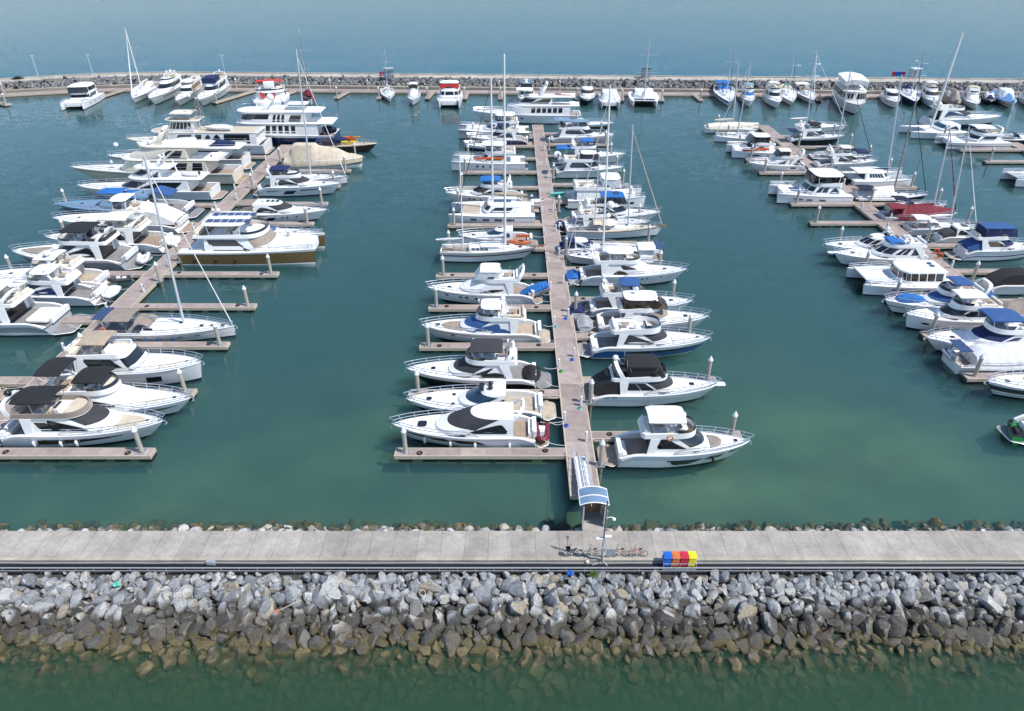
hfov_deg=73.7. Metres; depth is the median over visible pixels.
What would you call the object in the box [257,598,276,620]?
boulder
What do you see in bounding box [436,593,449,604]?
boulder
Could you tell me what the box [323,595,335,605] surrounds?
boulder
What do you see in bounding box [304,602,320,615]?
boulder
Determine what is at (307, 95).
sailing boat
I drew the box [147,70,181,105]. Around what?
motor yacht
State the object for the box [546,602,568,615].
boulder
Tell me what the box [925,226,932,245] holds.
mooring pile
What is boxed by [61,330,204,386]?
motor yacht
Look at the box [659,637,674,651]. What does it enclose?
boulder
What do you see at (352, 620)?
boulder
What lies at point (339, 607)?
boulder
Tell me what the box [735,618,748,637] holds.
boulder
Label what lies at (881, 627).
boulder
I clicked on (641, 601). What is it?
boulder
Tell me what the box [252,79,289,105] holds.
catamaran
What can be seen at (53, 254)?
motor yacht
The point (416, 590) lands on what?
boulder
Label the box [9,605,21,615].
boulder
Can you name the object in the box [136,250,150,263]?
inflatable tender
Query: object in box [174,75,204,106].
motor yacht
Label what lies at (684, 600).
boulder
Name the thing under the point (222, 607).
boulder
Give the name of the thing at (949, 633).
boulder
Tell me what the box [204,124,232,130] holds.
lifeboat
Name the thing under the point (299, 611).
boulder
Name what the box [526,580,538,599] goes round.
boulder
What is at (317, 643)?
boulder
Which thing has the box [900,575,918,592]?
boulder
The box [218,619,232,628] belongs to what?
boulder
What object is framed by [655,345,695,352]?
hull window
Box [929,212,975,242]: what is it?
motor yacht
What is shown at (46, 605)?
boulder
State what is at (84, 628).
boulder
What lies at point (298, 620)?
boulder
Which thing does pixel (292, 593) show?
boulder
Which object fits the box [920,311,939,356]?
mooring pile
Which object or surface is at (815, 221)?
mooring pile
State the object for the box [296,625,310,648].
boulder
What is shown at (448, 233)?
mooring pile
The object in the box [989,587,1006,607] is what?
boulder
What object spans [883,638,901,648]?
boulder
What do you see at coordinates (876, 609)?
boulder
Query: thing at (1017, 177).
catamaran
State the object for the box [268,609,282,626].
boulder
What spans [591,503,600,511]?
door
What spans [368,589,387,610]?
boulder
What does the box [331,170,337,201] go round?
mooring pile
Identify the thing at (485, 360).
motor yacht
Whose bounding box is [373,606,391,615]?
boulder
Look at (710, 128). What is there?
sailing boat
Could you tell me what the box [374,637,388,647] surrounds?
boulder
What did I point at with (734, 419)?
mooring pile
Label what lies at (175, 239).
covered tender
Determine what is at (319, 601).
boulder
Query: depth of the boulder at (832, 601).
54.45 m
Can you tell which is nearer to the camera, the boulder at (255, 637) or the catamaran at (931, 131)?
the boulder at (255, 637)
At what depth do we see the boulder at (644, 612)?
53.92 m
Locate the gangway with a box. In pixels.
[573,445,592,505]
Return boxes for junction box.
[205,559,215,565]
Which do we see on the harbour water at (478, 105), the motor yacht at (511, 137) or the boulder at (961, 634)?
the motor yacht at (511, 137)
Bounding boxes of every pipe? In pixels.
[0,562,1023,563]
[0,563,1023,564]
[0,565,1023,566]
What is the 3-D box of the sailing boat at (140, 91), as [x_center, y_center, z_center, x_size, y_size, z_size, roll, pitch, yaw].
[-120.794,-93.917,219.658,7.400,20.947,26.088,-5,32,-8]
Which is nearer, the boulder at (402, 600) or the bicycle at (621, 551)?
the boulder at (402, 600)
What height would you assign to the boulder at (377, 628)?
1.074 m
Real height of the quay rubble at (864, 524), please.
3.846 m
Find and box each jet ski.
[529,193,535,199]
[1007,419,1023,445]
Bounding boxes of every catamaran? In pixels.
[59,81,104,112]
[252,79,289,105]
[437,80,462,109]
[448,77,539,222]
[451,140,527,173]
[458,111,532,141]
[564,171,645,210]
[598,89,620,110]
[628,36,658,109]
[726,132,775,160]
[768,168,853,206]
[842,75,912,185]
[846,260,953,298]
[899,33,966,140]
[934,124,1011,151]
[1000,168,1023,189]
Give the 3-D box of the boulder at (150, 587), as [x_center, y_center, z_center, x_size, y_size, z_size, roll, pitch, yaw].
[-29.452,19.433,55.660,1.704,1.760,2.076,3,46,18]
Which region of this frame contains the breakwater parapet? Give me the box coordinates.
[0,71,1023,79]
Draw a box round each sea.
[0,0,1023,104]
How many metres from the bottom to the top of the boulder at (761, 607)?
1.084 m
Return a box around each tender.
[101,285,120,302]
[107,274,133,282]
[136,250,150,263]
[166,236,180,246]
[181,171,200,175]
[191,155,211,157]
[518,281,549,296]
[523,364,540,381]
[530,198,543,202]
[535,418,549,442]
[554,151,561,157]
[555,92,571,94]
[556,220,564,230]
[566,269,581,285]
[570,301,585,320]
[577,315,592,332]
[941,346,960,363]
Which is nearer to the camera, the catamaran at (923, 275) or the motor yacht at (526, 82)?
the catamaran at (923, 275)
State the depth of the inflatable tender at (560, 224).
124.34 m
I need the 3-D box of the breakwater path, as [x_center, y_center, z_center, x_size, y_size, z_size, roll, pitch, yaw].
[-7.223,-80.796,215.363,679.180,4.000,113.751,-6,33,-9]
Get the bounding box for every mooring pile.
[1,93,10,115]
[4,254,12,268]
[60,188,71,214]
[131,426,151,473]
[153,261,167,301]
[174,243,186,281]
[176,368,194,415]
[212,323,227,367]
[213,91,219,113]
[242,285,254,327]
[249,173,255,198]
[266,254,276,293]
[277,147,282,164]
[303,206,309,229]
[318,187,325,220]
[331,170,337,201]
[335,86,338,107]
[343,155,348,184]
[400,427,409,473]
[414,370,421,410]
[425,323,431,362]
[426,87,428,108]
[433,286,439,320]
[440,255,445,283]
[447,230,450,267]
[452,207,455,241]
[463,157,466,185]
[547,137,549,159]
[551,163,554,190]
[556,195,560,218]
[563,235,567,265]
[573,291,577,330]
[586,379,593,423]
[596,439,604,485]
[603,130,606,150]
[620,89,622,111]
[621,169,624,187]
[645,225,650,241]
[655,250,662,289]
[671,279,676,296]
[687,313,692,332]
[702,356,712,398]
[729,411,737,434]
[747,145,753,173]
[760,158,767,187]
[775,171,782,202]
[791,188,800,220]
[796,133,801,146]
[810,206,820,240]
[815,88,821,110]
[832,226,843,263]
[857,250,870,288]
[864,186,875,219]
[886,278,901,320]
[908,171,916,192]
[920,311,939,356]
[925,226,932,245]
[936,188,942,202]
[937,125,947,151]
[958,136,968,163]
[962,354,984,398]
[965,206,973,222]
[969,260,980,281]
[983,147,994,176]
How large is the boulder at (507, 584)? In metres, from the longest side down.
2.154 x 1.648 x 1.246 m
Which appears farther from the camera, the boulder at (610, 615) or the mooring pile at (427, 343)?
the mooring pile at (427, 343)
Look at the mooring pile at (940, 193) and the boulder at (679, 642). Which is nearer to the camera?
the boulder at (679, 642)
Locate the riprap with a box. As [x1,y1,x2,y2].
[0,73,1023,91]
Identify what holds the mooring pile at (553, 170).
in the harbour water at (478, 105)
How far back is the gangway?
67.51 m
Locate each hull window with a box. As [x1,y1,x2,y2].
[42,435,121,444]
[142,405,177,412]
[146,376,161,382]
[284,191,295,193]
[425,436,448,441]
[450,440,483,444]
[628,351,653,353]
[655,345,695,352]
[667,458,702,464]
[892,289,929,291]
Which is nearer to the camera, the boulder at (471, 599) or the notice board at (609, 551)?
the boulder at (471, 599)
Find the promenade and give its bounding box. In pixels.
[0,531,1023,556]
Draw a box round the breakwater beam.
[0,84,1021,97]
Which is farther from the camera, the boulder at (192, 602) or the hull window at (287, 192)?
the hull window at (287, 192)
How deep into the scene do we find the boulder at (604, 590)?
55.33 m
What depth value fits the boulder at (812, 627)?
53.32 m
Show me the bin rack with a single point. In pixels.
(679, 565)
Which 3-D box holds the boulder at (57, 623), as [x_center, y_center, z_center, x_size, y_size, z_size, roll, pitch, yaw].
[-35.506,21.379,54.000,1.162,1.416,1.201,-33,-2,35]
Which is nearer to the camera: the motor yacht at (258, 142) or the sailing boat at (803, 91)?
the motor yacht at (258, 142)
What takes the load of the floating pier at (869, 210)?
on the harbour water at (478, 105)
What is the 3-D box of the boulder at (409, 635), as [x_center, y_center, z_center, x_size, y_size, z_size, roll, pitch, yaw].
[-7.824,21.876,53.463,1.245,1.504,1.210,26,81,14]
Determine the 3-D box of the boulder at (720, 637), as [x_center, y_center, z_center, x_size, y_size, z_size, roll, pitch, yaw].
[15.929,22.105,53.394,2.052,2.348,1.831,-13,34,-19]
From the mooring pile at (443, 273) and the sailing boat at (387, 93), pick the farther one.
the sailing boat at (387, 93)
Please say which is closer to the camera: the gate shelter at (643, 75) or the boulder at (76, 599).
the boulder at (76, 599)
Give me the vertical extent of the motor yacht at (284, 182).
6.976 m
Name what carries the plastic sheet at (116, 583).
on the riprap rubble at (539, 684)
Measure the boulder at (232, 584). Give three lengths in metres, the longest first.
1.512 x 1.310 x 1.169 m
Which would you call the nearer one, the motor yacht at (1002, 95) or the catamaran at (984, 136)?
the catamaran at (984, 136)
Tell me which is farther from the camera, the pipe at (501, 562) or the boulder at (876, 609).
the pipe at (501, 562)
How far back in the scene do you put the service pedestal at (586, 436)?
72.24 m
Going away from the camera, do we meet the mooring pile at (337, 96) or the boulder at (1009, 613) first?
the boulder at (1009, 613)
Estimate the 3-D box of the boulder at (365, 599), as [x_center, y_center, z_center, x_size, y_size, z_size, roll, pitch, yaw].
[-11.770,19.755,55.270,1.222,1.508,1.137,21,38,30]
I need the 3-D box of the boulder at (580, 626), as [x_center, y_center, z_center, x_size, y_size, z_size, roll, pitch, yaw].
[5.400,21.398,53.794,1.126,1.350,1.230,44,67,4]
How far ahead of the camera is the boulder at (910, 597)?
54.68 m
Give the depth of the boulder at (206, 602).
54.47 m
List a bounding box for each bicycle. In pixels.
[563,544,582,556]
[583,544,600,556]
[612,544,629,556]
[628,544,647,556]
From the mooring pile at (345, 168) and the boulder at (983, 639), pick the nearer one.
the boulder at (983, 639)
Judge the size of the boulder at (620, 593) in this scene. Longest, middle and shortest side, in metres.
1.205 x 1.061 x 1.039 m
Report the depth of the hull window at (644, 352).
87.03 m
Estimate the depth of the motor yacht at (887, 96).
211.85 m
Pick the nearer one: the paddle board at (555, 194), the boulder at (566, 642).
the boulder at (566, 642)
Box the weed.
[587,570,597,578]
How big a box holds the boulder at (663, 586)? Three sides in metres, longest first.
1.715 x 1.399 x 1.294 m
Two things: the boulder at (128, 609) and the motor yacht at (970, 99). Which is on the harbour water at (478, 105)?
the motor yacht at (970, 99)
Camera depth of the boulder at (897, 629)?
52.97 m
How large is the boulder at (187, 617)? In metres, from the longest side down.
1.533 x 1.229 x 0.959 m
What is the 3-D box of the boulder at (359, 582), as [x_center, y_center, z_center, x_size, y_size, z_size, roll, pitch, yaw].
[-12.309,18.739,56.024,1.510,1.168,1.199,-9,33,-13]
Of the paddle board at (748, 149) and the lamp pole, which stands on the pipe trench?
the lamp pole
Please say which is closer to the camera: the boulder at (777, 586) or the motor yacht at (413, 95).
the boulder at (777, 586)
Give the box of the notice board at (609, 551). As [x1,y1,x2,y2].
[606,549,614,556]
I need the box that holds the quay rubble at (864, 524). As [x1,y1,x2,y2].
[0,517,1023,530]
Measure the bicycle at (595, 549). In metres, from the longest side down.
1.706 x 1.063 x 0.629 m
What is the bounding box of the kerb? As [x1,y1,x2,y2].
[0,557,1023,562]
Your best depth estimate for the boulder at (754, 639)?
52.58 m
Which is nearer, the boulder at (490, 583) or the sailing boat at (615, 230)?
the boulder at (490, 583)
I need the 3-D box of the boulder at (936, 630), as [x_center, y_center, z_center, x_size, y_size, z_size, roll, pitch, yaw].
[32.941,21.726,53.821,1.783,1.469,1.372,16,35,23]
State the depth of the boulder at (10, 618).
53.69 m
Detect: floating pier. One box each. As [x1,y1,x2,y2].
[0,88,1017,106]
[0,144,350,461]
[394,125,741,499]
[744,125,1023,432]
[958,142,1023,164]
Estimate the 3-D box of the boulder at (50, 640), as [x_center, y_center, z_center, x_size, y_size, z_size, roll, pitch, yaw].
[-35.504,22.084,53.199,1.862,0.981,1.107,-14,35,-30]
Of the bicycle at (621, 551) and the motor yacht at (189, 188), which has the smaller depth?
the bicycle at (621, 551)
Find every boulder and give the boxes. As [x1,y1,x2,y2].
[0,588,14,606]
[0,609,21,627]
[2,625,23,644]
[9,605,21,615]
[15,592,24,609]
[20,573,39,588]
[22,589,42,605]
[28,626,38,643]
[30,596,54,619]
[37,624,58,637]
[40,613,55,624]
[45,584,58,596]
[45,631,65,645]
[53,616,67,627]
[54,596,69,610]
[55,603,68,619]
[55,634,73,649]
[65,624,76,633]
[68,591,83,609]
[73,612,88,620]
[73,615,96,639]
[84,632,108,650]
[88,602,109,623]
[89,596,105,606]
[95,620,112,634]
[96,583,108,595]
[104,604,124,623]
[109,631,123,649]
[110,590,129,606]
[112,606,124,628]
[116,625,125,639]
[122,604,135,615]
[122,622,143,637]
[123,635,134,646]
[124,612,138,624]
[132,605,148,614]
[137,588,145,599]
[144,579,161,605]
[147,639,163,652]
[148,622,166,640]
[153,609,165,618]
[155,590,172,609]
[161,591,171,599]
[163,633,174,644]
[167,577,181,590]
[169,635,187,646]
[170,587,182,605]
[171,584,193,601]
[173,599,186,615]
[174,621,192,635]
[178,613,195,622]
[184,598,198,612]
[185,622,207,642]
[192,638,219,650]
[193,583,214,599]
[194,577,208,587]
[195,615,204,623]
[197,596,215,617]
[199,627,216,636]
[202,617,216,632]
[216,608,233,633]
[217,602,227,615]
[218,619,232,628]
[219,590,239,605]
[223,580,238,591]
[227,620,238,637]
[233,607,256,632]
[237,590,253,609]
[244,624,257,637]
[247,626,266,649]
[253,616,267,626]
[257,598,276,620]
[260,633,272,647]
[261,595,271,601]
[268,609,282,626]
[270,634,282,645]
[272,593,284,606]
[273,616,290,626]
[279,622,289,635]
[284,585,302,601]
[289,615,305,629]
[290,624,298,634]
[291,596,306,609]
[293,602,305,617]
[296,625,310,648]
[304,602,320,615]
[308,635,326,652]
[311,586,327,608]
[318,575,338,595]
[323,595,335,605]
[326,588,341,601]
[327,608,337,621]
[327,632,346,661]
[329,620,353,639]
[335,601,350,615]
[339,595,354,606]
[340,578,355,594]
[342,637,358,648]
[345,612,360,629]
[349,586,362,600]
[354,578,364,587]
[355,640,370,656]
[358,593,370,605]
[358,615,374,626]
[359,585,370,598]
[367,580,381,589]
[367,622,386,638]
[367,633,377,652]
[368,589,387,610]
[372,613,384,622]
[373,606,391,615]
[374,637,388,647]
[381,583,391,590]
[390,624,404,646]
[395,596,406,609]
[398,602,409,615]
[402,628,420,642]
[405,592,419,603]
[405,615,423,630]
[406,637,420,648]
[409,584,420,594]
[409,600,424,616]
[419,579,444,593]
[420,629,437,646]
[422,605,434,621]
[429,621,444,634]
[434,609,445,629]
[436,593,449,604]
[441,630,461,657]
[442,624,454,633]
[444,604,455,614]
[446,579,461,591]
[446,610,461,630]
[459,613,473,625]
[460,638,472,648]
[463,603,478,617]
[464,593,472,600]
[466,596,478,603]
[470,578,481,591]
[472,585,491,601]
[477,615,492,630]
[479,595,491,606]
[484,578,496,588]
[486,603,501,614]
[486,622,500,635]
[489,596,503,606]
[492,611,505,622]
[499,578,514,596]
[500,604,509,616]
[500,618,510,638]
[506,633,522,650]
[507,600,529,616]
[508,581,526,597]
[508,616,520,632]
[514,623,525,634]
[519,608,531,624]
[521,631,537,646]
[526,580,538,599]
[529,593,542,608]
[529,604,545,617]
[535,624,547,635]
[537,634,549,645]
[538,614,550,625]
[542,587,559,606]
[544,618,560,639]
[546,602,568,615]
[548,606,567,626]
[549,637,561,648]
[559,595,572,606]
[559,625,575,641]
[562,635,570,647]
[570,632,587,649]
[572,620,587,633]
[577,602,588,615]
[579,612,593,626]
[587,602,600,620]
[588,638,602,658]
[591,583,604,597]
[593,626,606,639]
[600,587,608,599]
[600,622,616,637]
[603,607,618,626]
[610,598,627,617]
[613,588,627,600]
[622,618,638,638]
[624,581,634,597]
[625,614,643,631]
[634,591,646,608]
[637,606,650,620]
[637,634,651,647]
[640,585,652,600]
[642,625,653,638]
[644,616,654,624]
[646,598,658,609]
[649,637,659,648]
[651,605,663,616]
[652,609,676,627]
[655,579,669,598]
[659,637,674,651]
[664,606,677,615]
[670,576,681,592]
[670,589,683,600]
[671,635,683,651]
[676,618,692,637]
[679,593,689,606]
[682,602,701,621]
[684,635,697,644]
[688,588,702,602]
[690,579,701,593]
[692,625,709,638]
[697,639,714,652]
[705,627,731,648]
[713,602,725,612]
[713,611,730,626]
[723,597,739,613]
[728,628,738,640]
[734,638,748,654]
[735,595,746,601]
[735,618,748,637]
[736,600,756,623]
[739,580,753,595]
[744,631,762,655]
[745,595,755,607]
[745,616,759,631]
[756,601,769,614]
[757,628,772,645]
[759,611,777,635]
[766,600,780,619]
[768,590,784,598]
[769,578,785,593]
[777,623,785,639]
[780,616,798,634]
[781,629,795,649]
[784,587,795,599]
[790,604,803,617]
[798,591,814,605]
[803,617,822,635]
[803,635,817,649]
[810,583,819,592]
[811,594,826,604]
[813,604,833,619]
[814,631,832,647]
[816,588,824,599]
[824,594,840,612]
[825,619,843,632]
[827,605,839,616]
[834,637,846,649]
[837,589,850,604]
[839,610,851,624]
[848,596,863,608]
[851,610,865,625]
[859,617,873,643]
[864,587,873,607]
[871,604,881,613]
[873,597,887,607]
[873,618,890,637]
[876,613,887,620]
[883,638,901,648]
[885,589,904,608]
[887,613,906,639]
[890,604,907,624]
[891,614,904,622]
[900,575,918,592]
[900,588,914,606]
[900,588,919,605]
[903,609,920,623]
[911,604,929,621]
[915,637,934,648]
[919,588,934,602]
[919,621,943,639]
[929,589,942,607]
[934,611,951,628]
[939,628,957,642]
[944,605,958,613]
[949,609,967,628]
[950,624,968,642]
[951,588,965,598]
[956,580,968,591]
[956,602,974,620]
[960,635,974,646]
[967,625,992,648]
[972,608,986,620]
[976,592,1003,617]
[981,613,993,623]
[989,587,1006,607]
[991,619,1010,637]
[992,633,1008,649]
[998,608,1016,619]
[1002,617,1014,628]
[1005,593,1023,597]
[1010,619,1023,635]
[1013,597,1023,606]
[1015,606,1023,619]
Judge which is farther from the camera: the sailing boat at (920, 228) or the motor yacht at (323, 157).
the motor yacht at (323, 157)
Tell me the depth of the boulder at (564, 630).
53.02 m
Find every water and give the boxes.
[0,106,1023,529]
[3,102,1022,118]
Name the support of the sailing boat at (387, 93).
on the harbour water at (478, 105)
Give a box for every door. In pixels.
[385,70,391,78]
[584,503,591,511]
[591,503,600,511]
[642,70,648,77]
[910,70,918,77]
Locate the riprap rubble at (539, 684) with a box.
[0,569,1023,710]
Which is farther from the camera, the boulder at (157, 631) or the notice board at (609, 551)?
the notice board at (609, 551)
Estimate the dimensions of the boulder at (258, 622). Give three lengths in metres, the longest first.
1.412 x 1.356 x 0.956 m
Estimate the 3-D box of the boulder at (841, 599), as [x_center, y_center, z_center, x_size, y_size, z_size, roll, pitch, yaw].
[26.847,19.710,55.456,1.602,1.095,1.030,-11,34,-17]
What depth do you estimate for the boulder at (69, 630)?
53.18 m
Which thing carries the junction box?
on the pipe trench
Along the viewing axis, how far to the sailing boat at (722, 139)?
175.26 m
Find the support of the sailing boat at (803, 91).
on the harbour water at (478, 105)
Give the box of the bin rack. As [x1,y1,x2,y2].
[661,555,696,569]
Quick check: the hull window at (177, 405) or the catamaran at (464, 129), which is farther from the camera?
the catamaran at (464, 129)
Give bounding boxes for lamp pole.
[593,501,615,565]
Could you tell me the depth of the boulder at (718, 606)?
54.31 m
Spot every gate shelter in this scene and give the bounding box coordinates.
[383,67,392,87]
[641,67,650,77]
[908,67,922,77]
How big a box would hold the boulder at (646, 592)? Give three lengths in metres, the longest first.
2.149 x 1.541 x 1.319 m
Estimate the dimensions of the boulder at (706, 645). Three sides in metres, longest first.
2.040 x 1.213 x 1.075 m
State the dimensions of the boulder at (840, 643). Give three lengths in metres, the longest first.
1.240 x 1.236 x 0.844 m
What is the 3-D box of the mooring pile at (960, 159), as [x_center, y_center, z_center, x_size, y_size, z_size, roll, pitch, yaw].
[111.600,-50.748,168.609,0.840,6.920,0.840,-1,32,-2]
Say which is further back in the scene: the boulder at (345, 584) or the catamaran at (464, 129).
the catamaran at (464, 129)
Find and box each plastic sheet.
[112,581,120,586]
[567,570,573,575]
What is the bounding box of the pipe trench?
[0,565,1023,573]
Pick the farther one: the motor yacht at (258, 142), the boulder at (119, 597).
the motor yacht at (258, 142)
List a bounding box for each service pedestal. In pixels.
[563,411,565,421]
[584,431,587,441]
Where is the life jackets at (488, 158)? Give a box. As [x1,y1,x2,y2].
[475,157,503,159]
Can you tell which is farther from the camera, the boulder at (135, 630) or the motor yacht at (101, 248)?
the motor yacht at (101, 248)
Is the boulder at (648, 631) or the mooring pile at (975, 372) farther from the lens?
the mooring pile at (975, 372)
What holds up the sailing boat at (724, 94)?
on the harbour water at (478, 105)
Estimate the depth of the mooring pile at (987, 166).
159.78 m
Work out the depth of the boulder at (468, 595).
54.93 m
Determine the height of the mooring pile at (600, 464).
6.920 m
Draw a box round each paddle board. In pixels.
[550,192,565,196]
[741,148,754,151]
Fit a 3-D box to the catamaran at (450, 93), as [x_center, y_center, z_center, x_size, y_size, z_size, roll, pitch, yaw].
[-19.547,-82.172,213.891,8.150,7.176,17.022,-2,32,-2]
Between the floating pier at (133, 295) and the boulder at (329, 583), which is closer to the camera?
the boulder at (329, 583)
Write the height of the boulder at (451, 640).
1.572 m
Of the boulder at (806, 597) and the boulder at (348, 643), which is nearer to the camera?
the boulder at (348, 643)
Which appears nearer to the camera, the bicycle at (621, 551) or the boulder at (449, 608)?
the boulder at (449, 608)
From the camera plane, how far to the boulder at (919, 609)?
54.13 m
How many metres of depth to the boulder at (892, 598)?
54.72 m
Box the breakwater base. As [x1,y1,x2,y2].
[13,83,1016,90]
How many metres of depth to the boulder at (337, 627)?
53.04 m
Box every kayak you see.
[341,141,356,144]
[344,136,359,140]
[509,239,532,244]
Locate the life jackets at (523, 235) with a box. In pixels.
[516,234,529,236]
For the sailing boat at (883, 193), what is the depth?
136.12 m
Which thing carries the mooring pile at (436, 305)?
in the harbour water at (478, 105)
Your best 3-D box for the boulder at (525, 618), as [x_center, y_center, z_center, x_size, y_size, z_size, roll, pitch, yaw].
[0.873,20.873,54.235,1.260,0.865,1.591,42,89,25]
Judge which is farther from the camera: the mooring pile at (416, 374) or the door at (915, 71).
the door at (915, 71)
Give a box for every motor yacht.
[0,244,117,288]
[0,278,89,335]
[0,385,166,447]
[0,388,6,400]
[6,261,107,305]
[8,221,152,270]
[33,357,193,417]
[38,210,173,253]
[50,193,197,233]
[53,182,204,219]
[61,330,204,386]
[69,125,245,184]
[76,152,227,200]
[106,137,255,170]
[125,83,274,154]
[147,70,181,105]
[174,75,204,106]
[177,208,324,267]
[197,69,231,106]
[234,93,340,145]
[237,189,328,221]
[253,162,341,197]
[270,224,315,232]
[283,142,364,169]
[315,130,377,153]
[389,397,548,447]
[403,376,555,421]
[404,338,551,388]
[407,81,420,106]
[419,296,550,342]
[425,263,542,304]
[444,174,528,201]
[456,217,537,244]
[464,139,490,153]
[466,121,532,144]
[471,81,583,124]
[518,79,534,99]
[546,117,614,142]
[551,150,624,179]
[552,137,625,165]
[558,235,615,252]
[559,201,651,233]
[564,191,660,221]
[565,118,614,130]
[573,242,687,286]
[577,314,712,358]
[579,80,594,105]
[584,272,693,317]
[584,353,725,406]
[590,287,711,332]
[597,403,753,467]
[740,80,754,107]
[747,148,806,170]
[762,81,781,109]
[786,120,844,145]
[813,141,878,170]
[822,226,893,257]
[827,234,928,267]
[831,72,868,114]
[879,84,900,109]
[882,276,998,316]
[903,289,1002,331]
[914,96,1002,128]
[919,80,939,109]
[923,308,1023,354]
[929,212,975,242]
[942,88,961,103]
[943,222,1023,261]
[959,85,980,110]
[978,263,1023,295]
[980,92,995,105]
[984,369,1023,400]
[991,87,1016,108]
[997,414,1023,444]
[1002,293,1023,315]
[1017,91,1023,105]
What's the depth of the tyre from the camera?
55.00 m
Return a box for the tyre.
[418,589,425,596]
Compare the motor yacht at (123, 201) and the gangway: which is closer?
the gangway
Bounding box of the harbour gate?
[578,486,609,530]
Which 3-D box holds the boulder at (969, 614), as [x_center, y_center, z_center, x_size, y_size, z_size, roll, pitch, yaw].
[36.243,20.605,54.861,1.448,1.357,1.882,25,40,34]
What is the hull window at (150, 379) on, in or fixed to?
in the motor yacht at (129, 360)
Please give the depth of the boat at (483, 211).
126.79 m
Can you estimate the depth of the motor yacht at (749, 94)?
212.34 m
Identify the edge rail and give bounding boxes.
[0,567,1023,573]
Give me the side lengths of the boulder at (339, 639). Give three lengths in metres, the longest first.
2.307 x 1.850 x 1.444 m
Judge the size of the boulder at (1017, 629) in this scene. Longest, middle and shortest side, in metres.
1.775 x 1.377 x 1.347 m
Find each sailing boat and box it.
[90,155,237,341]
[122,28,159,103]
[275,49,348,186]
[297,29,314,105]
[380,50,394,102]
[436,54,546,262]
[564,85,665,265]
[566,125,666,239]
[703,62,761,134]
[713,48,738,107]
[713,62,763,144]
[778,54,800,106]
[790,51,846,132]
[794,53,820,105]
[807,70,872,160]
[848,99,927,201]
[878,127,957,220]
[885,196,946,210]
[894,50,926,107]
[903,127,983,235]
[942,339,1023,373]
[999,70,1023,144]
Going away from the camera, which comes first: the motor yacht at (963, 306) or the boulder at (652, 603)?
the boulder at (652, 603)
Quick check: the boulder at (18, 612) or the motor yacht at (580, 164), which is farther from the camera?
the motor yacht at (580, 164)
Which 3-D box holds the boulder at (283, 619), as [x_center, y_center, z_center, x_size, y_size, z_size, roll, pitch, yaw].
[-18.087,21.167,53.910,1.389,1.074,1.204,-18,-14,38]
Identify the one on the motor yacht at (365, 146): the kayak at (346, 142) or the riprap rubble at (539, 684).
the kayak at (346, 142)
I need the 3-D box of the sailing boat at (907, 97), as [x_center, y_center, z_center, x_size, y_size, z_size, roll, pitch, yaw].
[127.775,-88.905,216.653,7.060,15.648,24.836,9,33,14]
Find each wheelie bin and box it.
[662,551,671,566]
[671,551,680,566]
[679,551,688,566]
[687,551,696,566]
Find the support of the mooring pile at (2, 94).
in the harbour water at (478, 105)
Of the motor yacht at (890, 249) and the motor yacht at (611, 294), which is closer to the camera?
the motor yacht at (611, 294)
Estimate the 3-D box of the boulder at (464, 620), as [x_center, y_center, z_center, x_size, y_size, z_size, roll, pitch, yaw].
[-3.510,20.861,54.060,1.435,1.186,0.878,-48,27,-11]
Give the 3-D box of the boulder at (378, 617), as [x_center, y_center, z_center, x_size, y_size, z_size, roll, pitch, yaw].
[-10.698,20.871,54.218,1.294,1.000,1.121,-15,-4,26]
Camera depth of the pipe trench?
56.59 m
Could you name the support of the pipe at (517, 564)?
on the pipe trench
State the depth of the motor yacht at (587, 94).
215.62 m
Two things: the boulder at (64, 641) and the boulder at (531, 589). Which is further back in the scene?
the boulder at (531, 589)
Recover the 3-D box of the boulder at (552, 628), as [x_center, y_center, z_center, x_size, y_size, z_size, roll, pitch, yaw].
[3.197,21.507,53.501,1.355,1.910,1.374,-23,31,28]
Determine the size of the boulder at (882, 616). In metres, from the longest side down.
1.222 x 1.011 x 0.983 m
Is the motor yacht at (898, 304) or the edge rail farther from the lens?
the motor yacht at (898, 304)
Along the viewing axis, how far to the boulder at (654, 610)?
54.40 m

